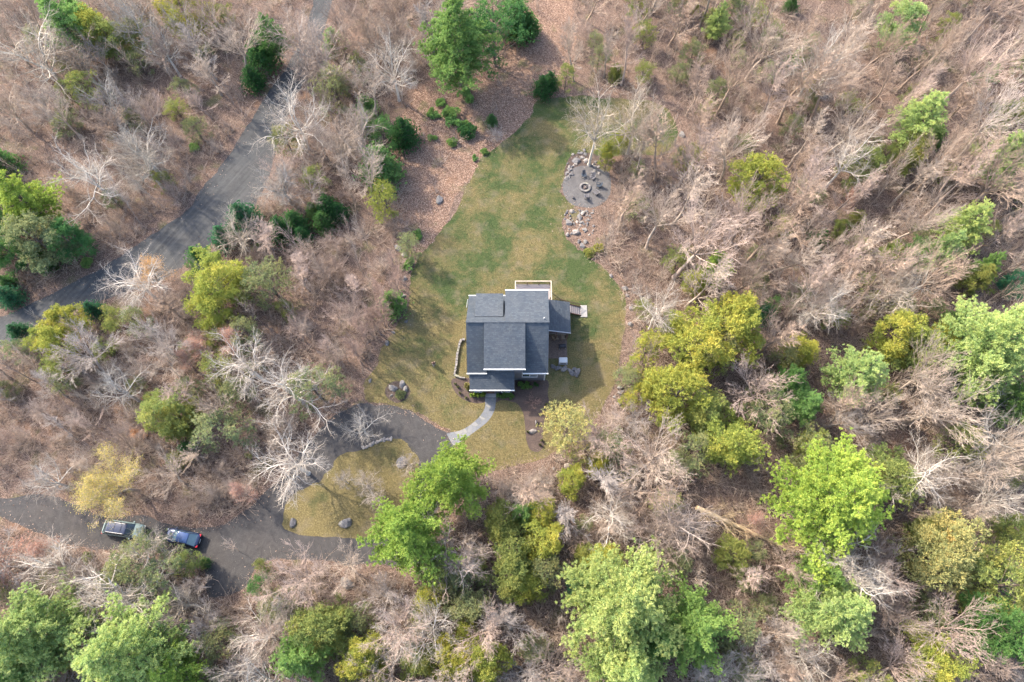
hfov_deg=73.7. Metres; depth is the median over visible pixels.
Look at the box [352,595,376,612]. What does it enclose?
sapling
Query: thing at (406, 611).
sapling
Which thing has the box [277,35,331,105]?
bare tree
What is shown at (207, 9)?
bare tree
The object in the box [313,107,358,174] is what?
bare tree
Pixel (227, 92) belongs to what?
sapling
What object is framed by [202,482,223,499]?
sapling
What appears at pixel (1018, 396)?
pine tree
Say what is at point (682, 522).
bare tree
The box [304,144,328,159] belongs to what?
sapling
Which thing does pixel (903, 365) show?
bare tree
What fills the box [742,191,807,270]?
bare tree
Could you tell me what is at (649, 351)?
sapling
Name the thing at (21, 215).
evergreen tree
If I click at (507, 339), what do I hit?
house
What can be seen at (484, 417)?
flagstone path
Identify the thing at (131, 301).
sapling
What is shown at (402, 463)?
boulder
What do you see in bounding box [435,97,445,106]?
shrub
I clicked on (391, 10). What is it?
bare tree
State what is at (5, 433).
sapling
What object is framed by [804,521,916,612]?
bare tree
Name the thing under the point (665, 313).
understorey tree
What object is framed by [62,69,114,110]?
evergreen tree
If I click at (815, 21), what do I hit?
bare tree
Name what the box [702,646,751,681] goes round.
bare tree
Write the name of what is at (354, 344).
edge tree
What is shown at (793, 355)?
evergreen tree
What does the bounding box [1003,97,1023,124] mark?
evergreen tree
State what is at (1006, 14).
sapling
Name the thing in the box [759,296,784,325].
sapling
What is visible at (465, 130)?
shrub
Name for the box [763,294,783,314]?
evergreen tree
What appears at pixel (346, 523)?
boulder
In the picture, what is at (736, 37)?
understorey tree
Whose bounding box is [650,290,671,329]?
sapling
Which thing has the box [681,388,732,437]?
evergreen tree
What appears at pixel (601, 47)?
understorey tree
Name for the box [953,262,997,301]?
evergreen tree
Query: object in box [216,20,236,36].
sapling
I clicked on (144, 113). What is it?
sapling
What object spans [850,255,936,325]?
bare tree
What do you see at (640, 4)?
evergreen tree
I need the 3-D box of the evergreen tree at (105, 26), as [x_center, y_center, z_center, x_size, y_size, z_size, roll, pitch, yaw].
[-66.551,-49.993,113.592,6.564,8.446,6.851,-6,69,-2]
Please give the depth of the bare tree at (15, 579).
82.96 m
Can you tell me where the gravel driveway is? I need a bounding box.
[0,403,453,597]
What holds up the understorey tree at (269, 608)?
on the ground at (212, 166)
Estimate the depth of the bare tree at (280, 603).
80.00 m
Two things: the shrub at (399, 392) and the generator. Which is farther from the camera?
the generator
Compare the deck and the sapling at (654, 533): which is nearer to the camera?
the sapling at (654, 533)
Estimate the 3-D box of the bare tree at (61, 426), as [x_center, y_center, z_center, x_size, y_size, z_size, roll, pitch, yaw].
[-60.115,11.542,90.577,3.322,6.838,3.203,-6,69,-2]
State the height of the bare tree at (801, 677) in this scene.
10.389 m
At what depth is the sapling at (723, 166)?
101.72 m
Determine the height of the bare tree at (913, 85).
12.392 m
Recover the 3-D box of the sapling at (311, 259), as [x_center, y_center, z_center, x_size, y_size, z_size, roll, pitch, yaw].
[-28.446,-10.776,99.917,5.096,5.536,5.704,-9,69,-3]
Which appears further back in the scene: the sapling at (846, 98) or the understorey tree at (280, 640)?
the sapling at (846, 98)
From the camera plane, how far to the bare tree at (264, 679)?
76.82 m
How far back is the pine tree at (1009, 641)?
76.94 m
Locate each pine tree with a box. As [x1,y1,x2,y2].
[0,169,66,236]
[0,566,115,681]
[0,633,68,681]
[34,0,100,57]
[60,583,197,681]
[144,631,210,681]
[252,12,293,63]
[266,624,335,681]
[356,489,466,586]
[399,434,496,522]
[413,0,502,93]
[555,534,690,681]
[563,563,595,597]
[564,615,667,681]
[640,627,682,665]
[648,572,742,681]
[695,250,736,289]
[701,0,732,43]
[757,427,901,590]
[771,362,809,401]
[775,546,846,605]
[778,386,824,427]
[778,562,877,652]
[818,344,889,407]
[885,88,949,152]
[918,229,969,275]
[920,295,1023,406]
[930,196,996,254]
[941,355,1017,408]
[944,588,1023,665]
[964,129,1023,188]
[968,251,1006,284]
[976,376,1023,429]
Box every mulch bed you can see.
[451,378,484,402]
[496,380,548,451]
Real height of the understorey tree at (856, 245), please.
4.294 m
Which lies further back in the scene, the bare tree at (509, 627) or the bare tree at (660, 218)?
the bare tree at (660, 218)
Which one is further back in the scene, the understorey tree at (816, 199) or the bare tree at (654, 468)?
the understorey tree at (816, 199)
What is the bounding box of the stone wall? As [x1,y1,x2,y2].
[454,338,464,378]
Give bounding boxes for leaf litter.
[0,0,1023,681]
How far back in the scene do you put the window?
94.49 m
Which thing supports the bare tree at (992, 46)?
on the ground at (212, 166)
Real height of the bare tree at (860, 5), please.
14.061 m
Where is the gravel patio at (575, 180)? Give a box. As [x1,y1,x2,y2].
[562,166,610,207]
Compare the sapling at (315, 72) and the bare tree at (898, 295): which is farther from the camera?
the sapling at (315, 72)
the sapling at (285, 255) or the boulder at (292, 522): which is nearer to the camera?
the boulder at (292, 522)
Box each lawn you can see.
[282,439,418,538]
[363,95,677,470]
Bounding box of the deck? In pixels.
[515,281,551,299]
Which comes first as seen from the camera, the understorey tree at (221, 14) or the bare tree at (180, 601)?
the bare tree at (180, 601)
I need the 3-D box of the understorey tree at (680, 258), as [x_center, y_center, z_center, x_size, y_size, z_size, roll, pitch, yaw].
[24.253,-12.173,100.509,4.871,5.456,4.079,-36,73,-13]
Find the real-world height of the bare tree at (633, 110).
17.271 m
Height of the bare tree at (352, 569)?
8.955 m
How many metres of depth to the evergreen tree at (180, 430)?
89.52 m
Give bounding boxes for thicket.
[0,0,1023,681]
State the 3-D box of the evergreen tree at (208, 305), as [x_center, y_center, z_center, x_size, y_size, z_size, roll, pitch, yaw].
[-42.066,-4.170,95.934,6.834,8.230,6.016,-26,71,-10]
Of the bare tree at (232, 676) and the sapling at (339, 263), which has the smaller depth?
the bare tree at (232, 676)
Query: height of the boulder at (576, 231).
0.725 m
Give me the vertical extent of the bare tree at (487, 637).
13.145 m
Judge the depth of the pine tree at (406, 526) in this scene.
80.00 m
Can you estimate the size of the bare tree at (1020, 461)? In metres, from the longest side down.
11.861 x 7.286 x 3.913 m
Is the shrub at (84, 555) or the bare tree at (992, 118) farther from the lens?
the bare tree at (992, 118)
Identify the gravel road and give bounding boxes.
[0,0,331,346]
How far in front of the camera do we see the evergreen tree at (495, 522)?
84.25 m
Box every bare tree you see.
[0,0,47,39]
[0,2,94,108]
[0,7,31,66]
[0,74,36,142]
[0,387,15,401]
[0,527,24,589]
[0,580,25,618]
[4,527,97,611]
[12,340,44,363]
[13,73,84,143]
[17,79,54,113]
[17,447,89,507]
[21,538,103,635]
[25,394,61,426]
[30,367,70,401]
[33,645,92,681]
[34,316,124,385]
[36,131,136,226]
[38,21,110,89]
[39,412,76,441]
[51,541,115,615]
[54,552,173,658]
[59,671,92,681]
[63,352,91,377]
[63,410,104,441]
[68,451,99,476]
[70,92,126,137]
[72,67,141,127]
[75,35,117,78]
[80,0,111,10]
[85,352,160,413]
[88,420,146,466]
[91,0,133,44]
[95,123,176,192]
[95,519,187,608]
[96,243,173,319]
[101,0,159,50]
[103,0,140,18]
[105,101,172,185]
[112,0,166,33]
[112,401,149,436]
[113,83,150,125]
[117,311,191,361]
[122,11,186,77]
[127,86,169,136]
[133,334,191,384]
[134,24,176,84]
[135,444,188,500]
[148,288,187,323]
[151,576,224,630]
[155,0,211,62]
[158,378,199,427]
[166,0,227,46]
[173,436,208,472]
[174,575,212,597]
[175,22,218,79]
[176,87,218,118]
[179,596,223,658]
[181,48,231,95]
[184,381,233,419]
[187,3,271,64]
[189,0,222,32]
[195,322,283,403]
[198,651,257,681]
[209,201,259,257]
[212,642,315,681]
[221,537,238,550]
[226,589,297,672]
[240,613,298,670]
[241,410,332,508]
[243,67,332,165]
[244,215,280,255]
[245,566,276,611]
[246,156,302,209]
[248,538,334,613]
[249,349,274,371]
[250,343,343,433]
[255,153,296,193]
[260,0,329,68]
[264,570,308,634]
[272,669,304,681]
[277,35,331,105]
[279,159,330,208]
[282,5,358,83]
[282,311,308,343]
[285,149,303,176]
[285,245,319,281]
[286,257,316,293]
[291,45,356,105]
[299,122,337,165]
[303,85,393,177]
[305,255,337,292]
[310,82,341,130]
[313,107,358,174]
[315,0,356,52]
[315,538,365,598]
[316,333,338,363]
[323,296,351,325]
[325,21,361,69]
[331,465,359,490]
[332,134,385,206]
[332,291,362,330]
[336,274,365,300]
[338,402,396,449]
[341,2,400,63]
[341,633,422,681]
[342,61,366,96]
[343,1,381,42]
[348,468,383,504]
[349,54,397,118]
[351,18,420,101]
[355,570,408,628]
[356,590,432,665]
[358,480,389,510]
[368,604,428,674]
[371,0,418,49]
[378,13,420,69]
[390,591,472,665]
[394,451,421,476]
[405,0,434,57]
[414,510,501,600]
[415,0,450,31]
[419,640,469,681]
[434,0,474,14]
[448,592,514,681]
[475,601,545,654]
[490,592,513,620]
[495,647,547,681]
[501,489,529,516]
[504,470,560,522]
[527,634,584,681]
[549,496,591,543]
[555,16,583,81]
[561,63,639,165]
[569,396,643,470]
[572,421,604,458]
[581,457,637,504]
[582,0,608,23]
[582,487,644,557]
[587,493,639,548]
[591,26,622,78]
[591,70,666,161]
[610,168,647,230]
[612,408,695,493]
[612,451,694,518]
[613,1,645,85]
[614,396,656,436]
[616,96,673,163]
[619,472,726,577]
[622,278,689,333]
[626,113,662,178]
[626,499,703,571]
[627,100,688,180]
[629,0,665,35]
[635,179,699,249]
[638,437,685,485]
[657,124,722,192]
[664,0,700,46]
[670,159,720,226]
[670,184,759,291]
[671,507,693,533]
[680,258,734,315]
[680,657,718,681]
[682,52,711,116]
[682,92,728,152]
[697,106,770,182]
[698,0,709,27]
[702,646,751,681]
[714,26,780,116]
[721,167,784,243]
[726,233,792,302]
[726,352,803,437]
[727,561,775,595]
[728,631,787,681]
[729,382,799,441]
[730,1,816,79]
[739,231,794,287]
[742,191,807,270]
[748,0,797,34]
[754,54,800,128]
[754,643,805,681]
[757,315,806,352]
[763,607,814,659]
[765,235,837,287]
[767,9,866,102]
[769,662,817,681]
[772,47,833,124]
[772,174,831,247]
[772,544,815,590]
[773,1,824,80]
[780,254,838,317]
[781,131,824,194]
[782,144,837,216]
[785,106,834,168]
[785,262,860,336]
[785,628,850,681]
[797,208,837,255]
[804,26,878,124]
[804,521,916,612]
[813,267,855,328]
[813,661,865,681]
[814,20,874,95]
[817,376,872,436]
[821,113,891,192]
[822,90,890,158]
[822,254,873,309]
[822,389,883,443]
[825,239,870,280]
[827,164,886,216]
[832,11,881,69]
[836,0,878,42]
[841,215,898,269]
[848,240,924,309]
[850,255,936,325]
[855,368,918,434]
[858,13,926,74]
[858,528,919,599]
[859,429,975,516]
[860,107,904,149]
[861,670,919,681]
[863,46,909,109]
[869,246,928,303]
[871,576,935,637]
[871,627,938,681]
[880,73,936,123]
[885,326,973,415]
[885,652,984,681]
[887,153,953,206]
[888,183,966,242]
[891,61,950,113]
[897,9,985,90]
[901,348,1006,451]
[902,437,966,512]
[907,20,963,75]
[907,230,981,307]
[909,591,1007,670]
[911,0,952,42]
[911,114,1009,196]
[920,392,963,433]
[922,449,971,491]
[924,141,998,217]
[933,126,1010,201]
[941,65,997,132]
[942,14,1023,104]
[943,494,992,522]
[950,380,1023,490]
[952,417,1023,491]
[953,649,1023,681]
[956,67,1023,160]
[965,469,1023,521]
[967,0,1023,39]
[970,204,1023,259]
[974,123,1023,209]
[981,431,1023,479]
[987,193,1022,234]
[988,13,1023,73]
[1000,183,1023,220]
[1000,662,1023,681]
[1006,251,1023,273]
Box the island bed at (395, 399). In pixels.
[385,381,409,402]
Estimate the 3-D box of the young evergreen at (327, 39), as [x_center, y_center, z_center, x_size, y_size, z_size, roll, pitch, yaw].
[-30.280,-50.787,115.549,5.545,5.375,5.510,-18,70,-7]
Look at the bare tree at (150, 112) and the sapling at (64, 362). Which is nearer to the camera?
the sapling at (64, 362)
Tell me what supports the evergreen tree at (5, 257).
on the ground at (212, 166)
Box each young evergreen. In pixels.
[0,148,31,178]
[0,274,22,289]
[0,283,29,313]
[5,322,37,345]
[30,251,61,276]
[63,0,95,25]
[82,299,105,325]
[163,449,187,472]
[177,438,199,464]
[183,244,213,273]
[198,557,212,572]
[207,224,240,256]
[225,199,267,244]
[239,64,268,96]
[243,34,283,79]
[267,214,295,250]
[279,208,311,236]
[291,225,315,250]
[304,202,317,220]
[306,210,337,236]
[308,192,347,225]
[320,26,349,58]
[328,202,350,225]
[351,93,380,118]
[352,141,406,198]
[359,107,380,131]
[378,289,413,323]
[385,116,424,159]
[484,113,497,129]
[495,0,538,46]
[518,11,542,42]
[526,75,556,102]
[544,70,560,97]
[607,63,625,84]
[632,540,652,559]
[690,1,699,16]
[756,302,776,327]
[779,0,798,15]
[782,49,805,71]
[805,228,831,251]
[844,208,867,228]
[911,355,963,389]
[927,123,947,152]
[933,309,966,332]
[985,167,1018,193]
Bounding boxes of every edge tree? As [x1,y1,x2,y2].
[339,333,363,360]
[345,336,363,364]
[350,314,374,345]
[355,321,373,351]
[360,302,382,333]
[366,304,381,326]
[367,284,390,316]
[368,302,394,327]
[369,277,389,302]
[375,296,391,326]
[385,249,408,282]
[386,271,406,295]
[387,279,401,305]
[388,264,407,289]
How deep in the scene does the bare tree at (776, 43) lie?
105.34 m
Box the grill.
[559,344,565,348]
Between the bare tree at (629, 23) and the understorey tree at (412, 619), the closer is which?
the understorey tree at (412, 619)
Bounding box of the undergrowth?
[0,0,1023,681]
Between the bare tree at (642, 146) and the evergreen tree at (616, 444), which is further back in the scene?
the bare tree at (642, 146)
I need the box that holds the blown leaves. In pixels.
[0,8,677,597]
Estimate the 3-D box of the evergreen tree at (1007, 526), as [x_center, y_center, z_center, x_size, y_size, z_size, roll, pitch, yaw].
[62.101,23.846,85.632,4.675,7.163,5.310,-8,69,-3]
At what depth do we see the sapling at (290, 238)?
95.55 m
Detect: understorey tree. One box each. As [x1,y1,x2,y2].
[0,379,21,402]
[0,579,16,606]
[21,24,44,45]
[22,569,60,601]
[36,348,83,385]
[48,57,76,79]
[49,107,84,138]
[56,95,73,113]
[69,81,89,98]
[91,336,123,362]
[98,304,138,335]
[117,107,148,131]
[124,48,154,76]
[125,375,148,396]
[160,2,177,17]
[161,97,190,121]
[166,75,199,100]
[166,376,207,405]
[177,337,203,362]
[180,114,213,143]
[194,43,217,67]
[196,616,241,672]
[199,667,234,681]
[203,325,226,352]
[207,2,235,29]
[242,359,268,378]
[256,585,301,624]
[271,631,290,654]
[272,296,299,322]
[343,598,377,640]
[406,601,437,636]
[432,580,478,627]
[460,547,489,582]
[513,631,553,663]
[574,513,595,536]
[586,29,605,48]
[588,42,611,70]
[612,361,643,392]
[614,463,637,485]
[624,190,649,221]
[627,160,644,179]
[632,18,658,47]
[633,57,656,82]
[633,297,654,320]
[645,485,685,515]
[658,308,675,322]
[659,243,691,273]
[660,447,693,477]
[665,0,692,17]
[667,60,691,83]
[669,142,704,172]
[677,36,707,65]
[691,660,713,681]
[694,98,714,119]
[699,7,716,31]
[705,76,732,104]
[713,635,736,659]
[721,0,747,24]
[723,648,771,681]
[727,30,746,50]
[727,561,764,596]
[730,49,749,66]
[734,130,756,154]
[742,0,769,27]
[745,243,765,267]
[746,386,764,406]
[747,591,780,619]
[750,268,771,296]
[753,59,779,83]
[765,208,795,240]
[778,111,805,143]
[794,90,820,117]
[801,187,828,207]
[815,301,852,329]
[834,89,861,112]
[840,651,892,681]
[844,235,874,258]
[847,0,874,16]
[854,270,878,297]
[865,133,886,148]
[879,382,904,404]
[883,290,917,320]
[900,223,938,245]
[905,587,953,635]
[910,46,939,70]
[930,35,942,51]
[930,158,958,184]
[936,10,962,34]
[955,441,982,467]
[962,0,989,7]
[981,219,1001,237]
[986,99,1022,131]
[993,463,1023,489]
[1007,55,1023,82]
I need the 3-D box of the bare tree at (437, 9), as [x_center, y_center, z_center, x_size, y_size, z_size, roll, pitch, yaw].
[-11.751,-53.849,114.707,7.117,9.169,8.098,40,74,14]
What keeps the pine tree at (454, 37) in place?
on the litter clearing
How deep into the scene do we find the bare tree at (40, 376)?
90.78 m
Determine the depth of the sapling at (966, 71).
105.11 m
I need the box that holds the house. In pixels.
[466,289,549,396]
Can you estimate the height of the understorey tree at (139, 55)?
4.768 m
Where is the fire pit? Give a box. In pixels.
[579,182,590,191]
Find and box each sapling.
[0,348,38,382]
[0,425,19,446]
[11,562,29,581]
[13,114,34,132]
[17,570,37,589]
[19,172,43,183]
[26,101,66,127]
[41,353,83,371]
[42,85,60,103]
[49,452,80,490]
[52,176,78,197]
[55,400,87,423]
[63,438,114,464]
[64,386,81,399]
[68,445,91,459]
[69,472,95,495]
[70,388,115,411]
[73,92,96,117]
[91,63,122,104]
[97,332,113,346]
[102,167,141,223]
[103,108,122,127]
[104,216,131,233]
[106,349,136,378]
[111,76,133,90]
[114,337,141,358]
[115,293,152,310]
[116,125,144,151]
[117,167,162,206]
[126,106,154,123]
[133,353,153,366]
[148,134,177,175]
[149,174,186,211]
[154,607,209,625]
[162,131,189,168]
[168,482,204,513]
[181,168,196,191]
[182,255,203,269]
[185,652,220,681]
[193,393,219,413]
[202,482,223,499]
[207,28,232,49]
[208,138,224,154]
[208,616,244,630]
[213,352,243,382]
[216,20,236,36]
[220,2,236,39]
[220,81,237,111]
[222,642,260,678]
[223,610,264,629]
[232,582,259,610]
[235,413,262,435]
[242,431,257,460]
[243,243,259,260]
[250,419,279,443]
[252,329,280,354]
[262,421,293,449]
[268,214,307,260]
[275,238,292,268]
[291,311,310,323]
[300,317,318,351]
[303,81,311,93]
[304,74,328,95]
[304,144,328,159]
[305,63,321,81]
[305,247,328,282]
[312,585,349,630]
[313,357,330,368]
[314,228,342,254]
[325,250,349,291]
[331,48,350,65]
[331,188,355,202]
[331,260,358,287]
[339,377,356,389]
[340,214,351,235]
[345,337,368,358]
[348,141,364,167]
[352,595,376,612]
[376,206,408,236]
[383,646,401,671]
[388,0,412,8]
[388,573,409,588]
[390,604,408,622]
[392,588,434,630]
[417,8,427,64]
[462,612,481,640]
[475,568,495,595]
[486,124,507,142]
[529,458,557,497]
[551,663,578,681]
[553,515,599,557]
[554,624,584,653]
[574,17,591,39]
[577,519,611,548]
[590,34,599,81]
[599,223,615,259]
[606,214,620,250]
[614,172,626,207]
[624,50,635,85]
[627,325,639,363]
[630,268,639,294]
[638,332,664,373]
[638,524,672,544]
[641,162,652,193]
[644,23,665,74]
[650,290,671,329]
[655,556,676,577]
[657,264,668,286]
[658,430,685,460]
[662,164,674,189]
[664,665,674,677]
[674,25,688,54]
[687,526,727,558]
[699,22,709,52]
[710,32,730,70]
[712,150,732,179]
[720,204,739,247]
[724,90,744,126]
[725,658,767,681]
[730,25,749,62]
[735,594,754,612]
[738,247,763,292]
[741,105,759,135]
[747,356,764,377]
[748,54,777,115]
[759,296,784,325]
[760,660,784,681]
[765,639,797,665]
[765,655,796,670]
[788,55,821,105]
[794,66,812,111]
[800,416,835,433]
[818,664,834,681]
[824,55,856,104]
[828,76,862,127]
[830,300,855,320]
[834,234,867,260]
[844,155,892,218]
[848,110,870,151]
[853,535,908,545]
[854,0,875,36]
[854,540,898,557]
[855,234,884,268]
[857,425,891,444]
[869,86,923,136]
[869,260,920,291]
[869,394,910,420]
[869,592,902,627]
[877,190,930,232]
[879,136,921,175]
[891,501,940,519]
[894,232,938,266]
[913,486,932,504]
[919,23,948,74]
[922,257,977,297]
[922,579,961,609]
[944,481,976,510]
[947,49,987,91]
[952,666,988,681]
[967,9,993,46]
[967,54,993,85]
[981,229,1023,259]
[983,69,1023,106]
[983,167,1023,202]
[988,280,1015,300]
[989,0,1022,33]
[998,181,1020,209]
[1002,4,1023,36]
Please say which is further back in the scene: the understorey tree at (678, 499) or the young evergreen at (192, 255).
the young evergreen at (192, 255)
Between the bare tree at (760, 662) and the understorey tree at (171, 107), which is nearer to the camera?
the bare tree at (760, 662)
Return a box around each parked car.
[101,520,146,539]
[165,527,202,547]
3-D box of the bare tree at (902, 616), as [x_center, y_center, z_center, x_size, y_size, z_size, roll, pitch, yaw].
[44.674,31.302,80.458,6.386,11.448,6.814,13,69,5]
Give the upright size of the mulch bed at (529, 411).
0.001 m
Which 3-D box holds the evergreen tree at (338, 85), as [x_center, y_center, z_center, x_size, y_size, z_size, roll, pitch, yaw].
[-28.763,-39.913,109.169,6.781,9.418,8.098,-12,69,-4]
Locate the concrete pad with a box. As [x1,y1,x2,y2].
[580,305,586,316]
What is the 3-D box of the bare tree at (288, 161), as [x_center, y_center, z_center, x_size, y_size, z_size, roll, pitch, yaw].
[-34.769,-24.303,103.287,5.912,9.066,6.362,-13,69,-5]
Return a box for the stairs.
[555,298,580,315]
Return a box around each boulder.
[290,518,295,527]
[338,518,351,527]
[341,577,354,589]
[389,385,397,391]
[396,457,406,468]
[399,381,404,388]
[436,195,442,203]
[529,429,536,433]
[561,365,566,371]
[564,463,571,468]
[566,219,571,225]
[572,158,580,162]
[572,229,579,234]
[574,368,580,377]
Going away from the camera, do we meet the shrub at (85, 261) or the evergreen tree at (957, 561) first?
the evergreen tree at (957, 561)
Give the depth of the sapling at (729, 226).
96.38 m
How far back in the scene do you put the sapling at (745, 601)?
84.64 m
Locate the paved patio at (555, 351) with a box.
[548,335,566,357]
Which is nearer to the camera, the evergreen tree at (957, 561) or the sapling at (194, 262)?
the evergreen tree at (957, 561)
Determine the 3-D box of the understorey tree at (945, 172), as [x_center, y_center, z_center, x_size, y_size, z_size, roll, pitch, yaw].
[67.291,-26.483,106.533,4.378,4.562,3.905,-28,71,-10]
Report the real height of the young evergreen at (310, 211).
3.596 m
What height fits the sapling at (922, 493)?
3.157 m
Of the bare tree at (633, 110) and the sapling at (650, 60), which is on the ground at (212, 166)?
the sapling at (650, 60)
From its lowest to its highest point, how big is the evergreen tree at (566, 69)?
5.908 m
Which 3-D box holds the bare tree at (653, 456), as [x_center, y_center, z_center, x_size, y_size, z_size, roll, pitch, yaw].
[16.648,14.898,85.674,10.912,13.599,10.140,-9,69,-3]
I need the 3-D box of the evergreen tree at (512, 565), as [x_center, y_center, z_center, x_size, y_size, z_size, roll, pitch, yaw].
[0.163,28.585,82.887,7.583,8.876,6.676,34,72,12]
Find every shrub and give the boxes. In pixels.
[80,257,92,268]
[81,551,93,564]
[188,142,199,151]
[250,243,259,251]
[395,389,405,399]
[400,258,413,271]
[412,228,422,239]
[426,107,434,116]
[427,134,437,141]
[429,110,440,119]
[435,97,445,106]
[441,104,460,118]
[445,116,461,127]
[446,137,457,146]
[457,87,473,102]
[457,122,476,139]
[460,119,469,125]
[463,382,469,390]
[480,147,488,155]
[583,247,595,257]
[593,243,603,252]
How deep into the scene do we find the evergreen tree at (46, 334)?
92.28 m
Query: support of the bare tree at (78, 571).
on the ground at (212, 166)
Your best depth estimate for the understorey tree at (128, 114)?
108.91 m
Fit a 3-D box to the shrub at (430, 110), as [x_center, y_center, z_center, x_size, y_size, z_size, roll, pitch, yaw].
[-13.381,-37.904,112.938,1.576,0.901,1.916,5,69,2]
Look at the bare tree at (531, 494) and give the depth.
83.66 m
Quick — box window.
[522,373,537,377]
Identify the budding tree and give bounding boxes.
[0,531,41,593]
[22,533,62,558]
[66,441,142,530]
[128,428,146,438]
[131,254,176,287]
[173,348,197,374]
[179,328,218,362]
[217,322,252,358]
[228,481,257,504]
[738,507,770,537]
[839,187,860,211]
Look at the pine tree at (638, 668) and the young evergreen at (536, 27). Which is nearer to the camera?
the pine tree at (638, 668)
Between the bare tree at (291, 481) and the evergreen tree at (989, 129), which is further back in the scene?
the evergreen tree at (989, 129)
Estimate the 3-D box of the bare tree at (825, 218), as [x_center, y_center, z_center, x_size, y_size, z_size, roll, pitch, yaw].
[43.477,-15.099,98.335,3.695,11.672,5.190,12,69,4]
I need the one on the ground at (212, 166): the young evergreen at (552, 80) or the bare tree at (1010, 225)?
the bare tree at (1010, 225)
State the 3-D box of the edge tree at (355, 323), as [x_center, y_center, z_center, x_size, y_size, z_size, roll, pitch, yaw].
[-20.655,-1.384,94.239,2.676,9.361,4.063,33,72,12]
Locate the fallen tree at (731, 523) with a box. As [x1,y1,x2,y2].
[693,494,806,554]
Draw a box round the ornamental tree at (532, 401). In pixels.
[525,394,539,408]
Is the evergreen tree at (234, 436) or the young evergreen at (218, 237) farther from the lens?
the young evergreen at (218, 237)
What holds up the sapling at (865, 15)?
on the ground at (212, 166)
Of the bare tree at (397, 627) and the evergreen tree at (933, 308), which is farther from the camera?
the evergreen tree at (933, 308)
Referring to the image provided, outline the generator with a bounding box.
[558,357,567,364]
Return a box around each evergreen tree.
[0,203,38,245]
[0,209,84,275]
[0,232,36,281]
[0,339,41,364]
[20,319,81,365]
[42,301,94,343]
[44,216,98,264]
[45,367,83,397]
[52,77,80,104]
[53,605,101,646]
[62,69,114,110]
[71,2,119,58]
[90,14,133,60]
[93,559,140,608]
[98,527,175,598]
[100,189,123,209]
[112,18,152,54]
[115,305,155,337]
[132,544,202,604]
[135,386,196,443]
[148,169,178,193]
[151,0,215,39]
[152,396,204,440]
[170,550,207,576]
[180,243,253,315]
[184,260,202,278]
[187,406,259,454]
[192,287,243,333]
[198,350,235,388]
[215,372,256,410]
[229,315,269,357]
[236,255,297,310]
[242,568,278,601]
[252,557,271,572]
[267,122,304,156]
[278,362,352,421]
[283,600,354,667]
[299,163,330,194]
[307,62,350,115]
[318,592,361,642]
[332,621,391,681]
[338,71,358,97]
[346,50,372,85]
[362,178,398,223]
[364,113,400,156]
[396,231,421,263]
[397,637,437,681]
[411,583,445,614]
[413,548,461,598]
[423,622,478,681]
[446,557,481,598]
[448,583,495,623]
[454,614,480,644]
[457,635,517,681]
[465,0,534,80]
[479,546,543,604]
[482,496,524,545]
[489,522,535,571]
[507,503,534,528]
[512,571,548,606]
[520,518,563,572]
[524,551,565,596]
[526,497,557,536]
[536,399,596,464]
[555,61,578,92]
[556,463,586,501]
[571,539,593,567]
[579,447,612,478]
[579,540,623,569]
[586,423,630,464]
[596,138,617,159]
[597,151,614,171]
[609,123,631,154]
[617,388,642,411]
[626,330,663,375]
[627,0,648,19]
[631,366,663,404]
[638,297,737,380]
[641,361,713,435]
[661,543,694,582]
[674,427,714,481]
[679,266,709,297]
[681,289,765,368]
[681,320,739,375]
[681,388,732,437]
[687,405,771,477]
[711,530,752,573]
[715,598,766,649]
[726,150,791,214]
[744,539,767,565]
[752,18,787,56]
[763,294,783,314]
[765,344,802,374]
[775,419,835,472]
[777,331,821,369]
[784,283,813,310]
[789,427,831,471]
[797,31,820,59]
[830,219,853,239]
[832,143,888,188]
[841,168,868,194]
[844,442,924,511]
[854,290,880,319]
[861,302,941,364]
[866,142,898,168]
[875,0,929,53]
[876,238,904,266]
[883,128,933,176]
[886,504,990,597]
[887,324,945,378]
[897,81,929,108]
[898,618,982,681]
[899,234,936,271]
[901,508,955,545]
[919,296,947,319]
[921,317,963,356]
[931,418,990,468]
[945,538,1023,639]
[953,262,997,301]
[964,121,1007,156]
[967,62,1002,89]
[980,511,1023,551]
[996,268,1023,300]
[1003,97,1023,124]
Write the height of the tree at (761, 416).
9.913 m
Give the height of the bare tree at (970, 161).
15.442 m
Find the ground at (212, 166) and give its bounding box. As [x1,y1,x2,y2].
[0,0,1023,681]
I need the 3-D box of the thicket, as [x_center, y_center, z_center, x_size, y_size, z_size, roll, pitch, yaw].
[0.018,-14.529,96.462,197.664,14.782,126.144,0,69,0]
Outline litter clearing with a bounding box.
[393,0,577,252]
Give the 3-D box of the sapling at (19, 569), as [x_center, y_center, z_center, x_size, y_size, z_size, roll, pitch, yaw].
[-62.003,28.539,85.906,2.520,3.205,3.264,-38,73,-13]
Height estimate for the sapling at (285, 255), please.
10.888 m
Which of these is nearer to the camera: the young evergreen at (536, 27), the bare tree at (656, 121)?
the bare tree at (656, 121)
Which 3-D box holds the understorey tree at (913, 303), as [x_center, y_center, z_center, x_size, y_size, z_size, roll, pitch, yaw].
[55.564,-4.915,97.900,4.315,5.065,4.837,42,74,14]
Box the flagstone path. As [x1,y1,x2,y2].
[447,393,496,444]
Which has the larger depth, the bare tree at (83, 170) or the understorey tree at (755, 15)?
the understorey tree at (755, 15)
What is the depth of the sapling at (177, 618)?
77.74 m
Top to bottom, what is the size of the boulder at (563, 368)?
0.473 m
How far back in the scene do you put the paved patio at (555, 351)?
98.21 m
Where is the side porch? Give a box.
[549,299,570,338]

